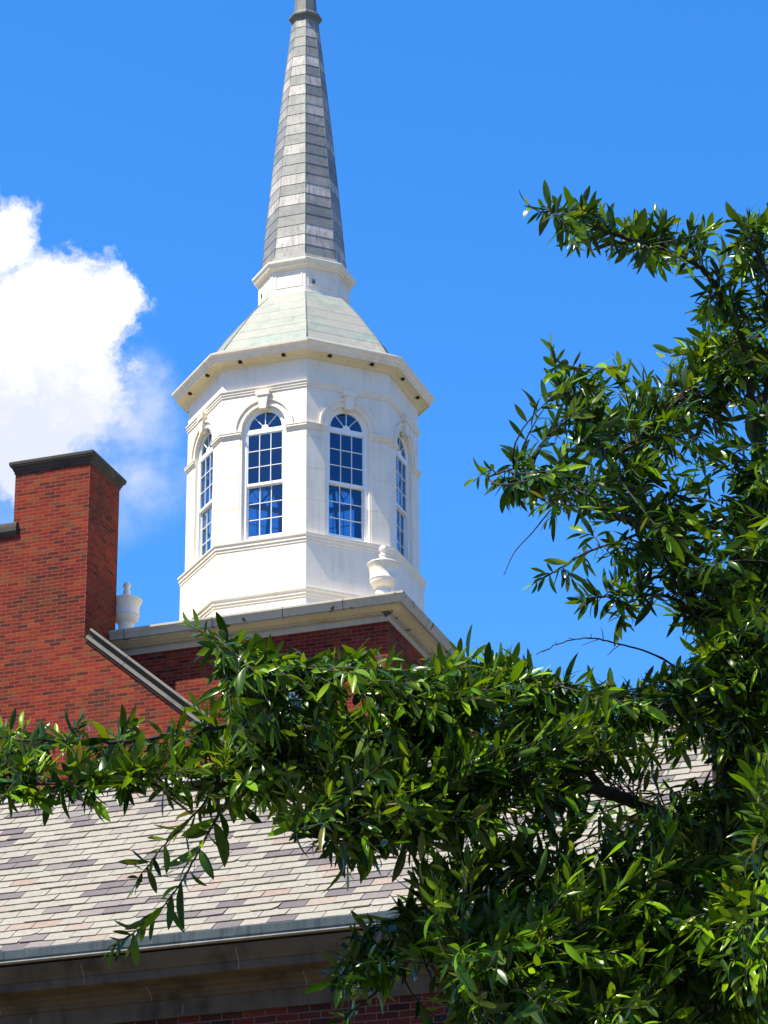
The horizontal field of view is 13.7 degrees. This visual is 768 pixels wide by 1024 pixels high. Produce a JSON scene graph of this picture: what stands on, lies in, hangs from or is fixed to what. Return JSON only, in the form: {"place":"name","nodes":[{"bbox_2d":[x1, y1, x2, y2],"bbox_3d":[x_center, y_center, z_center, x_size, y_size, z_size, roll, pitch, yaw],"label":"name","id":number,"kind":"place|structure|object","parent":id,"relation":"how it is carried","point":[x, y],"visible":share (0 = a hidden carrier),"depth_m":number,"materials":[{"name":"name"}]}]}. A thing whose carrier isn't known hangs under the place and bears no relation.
{"place":"outdoors","nodes":[
{"label":"outdoors","id":0,"kind":"place"},
{"bbox_2d":[0,722,719,1023],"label":"slate roofed wing","id":1,"kind":"structure","parent":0,"point":[267,921],"depth_m":29.42,"materials":[{"name":"grey stone"}]},
{"bbox_2d":[0,0,767,733],"label":"sky","id":2,"kind":"structure","parent":0,"point":[138,138],"materials":[{"name":"blue"}]},
{"label":"ground","id":3,"kind":"structure","parent":0,"visible":0},
{"bbox_2d":[0,449,244,788],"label":"brick building","id":4,"kind":"structure","parent":3,"relation":"on","point":[60,652],"depth_m":55.26,"materials":[{"name":"brick"}]},
{"bbox_2d":[108,0,501,750],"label":"steeple","id":5,"kind":"object","parent":3,"relation":"on","point":[302,394],"visible":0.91,"depth_m":57.68,"materials":[{"name":"white paint"}]},
{"bbox_2d":[116,582,141,628],"bbox_3d":[-4.540,1.734,56.452,0.556,1.088,0.556,-8,-25,18],"label":"urn","id":6,"kind":"object","parent":5,"relation":"on","point":[127,609],"visible":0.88,"depth_m":56.27,"materials":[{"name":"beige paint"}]},
{"bbox_2d":[196,429,212,560],"bbox_3d":[-3.173,-0.287,58.039,0.095,2.602,0.838,10,-26,-23],"label":"window","id":7,"kind":"structure","parent":5,"relation":"in","point":[202,458],"depth_m":58.22,"materials":[{"name":"white paint"}]},
{"bbox_2d":[203,461,212,554],"bbox_3d":[-3.246,0.278,59.348,0.095,2.602,0.838,-8,-25,18],"label":"window","id":8,"kind":"structure","parent":5,"relation":"in","point":[208,463],"depth_m":59.51,"materials":[{"name":"blue glass"}]},
{"bbox_2d":[242,407,285,540],"bbox_3d":[-2.112,-0.671,57.163,0.838,2.602,0.095,-8,-25,18],"label":"window","id":9,"kind":"structure","parent":5,"relation":"in","point":[265,429],"depth_m":57.17,"materials":[{"name":"white paint"}]},
{"bbox_2d":[249,487,281,535],"bbox_3d":[-2.296,0.698,60.334,0.838,2.602,0.070,10,-26,-23],"label":"window","id":10,"kind":"structure","parent":5,"relation":"in","point":[276,510],"depth_m":60.70,"materials":[{"name":"blue glass"}]},
{"bbox_2d":[234,687,305,735],"bbox_3d":[-1.843,4.406,54.537,1.800,3.320,0.550,-8,-25,18],"label":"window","id":11,"kind":"structure","parent":5,"relation":"in","point":[290,696],"depth_m":54.70,"materials":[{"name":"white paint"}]},
{"bbox_2d":[329,487,357,537],"bbox_3d":[-0.861,0.720,60.405,0.838,2.602,0.070,-8,-25,18],"label":"window","id":12,"kind":"structure","parent":5,"relation":"in","point":[343,508],"depth_m":60.66,"materials":[{"name":"blue glass"}]},
{"bbox_2d":[326,408,367,542],"bbox_3d":[-0.687,-0.648,57.234,0.838,2.602,0.095,10,-26,-23],"label":"window","id":13,"kind":"structure","parent":5,"relation":"in","point":[345,431],"depth_m":57.26,"materials":[{"name":"white paint"}]},
{"bbox_2d":[367,545,398,593],"bbox_3d":[-0.016,1.076,54.987,0.556,1.088,0.556,-8,-25,18],"label":"urn","id":14,"kind":"object","parent":5,"relation":"on","point":[382,571],"visible":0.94,"depth_m":54.81,"materials":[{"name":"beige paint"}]},
{"bbox_2d":[396,464,401,553],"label":"window","id":15,"kind":"structure","parent":5,"relation":"in","point":[399,481],"depth_m":59.50,"materials":[{"name":"blue glass"}]},
{"bbox_2d":[396,433,408,561],"bbox_3d":[0.269,-0.233,58.210,0.095,2.602,0.838,-8,-25,18],"label":"window","id":16,"kind":"structure","parent":5,"relation":"in","point":[403,459],"depth_m":58.40,"materials":[{"name":"white paint"}]},
{"bbox_2d":[0,179,767,1023],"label":"oak tree","id":17,"kind":"object","parent":3,"relation":"on","point":[498,951],"visible":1,"depth_m":9.37,"materials":[{"name":"green plant"}]}
]}

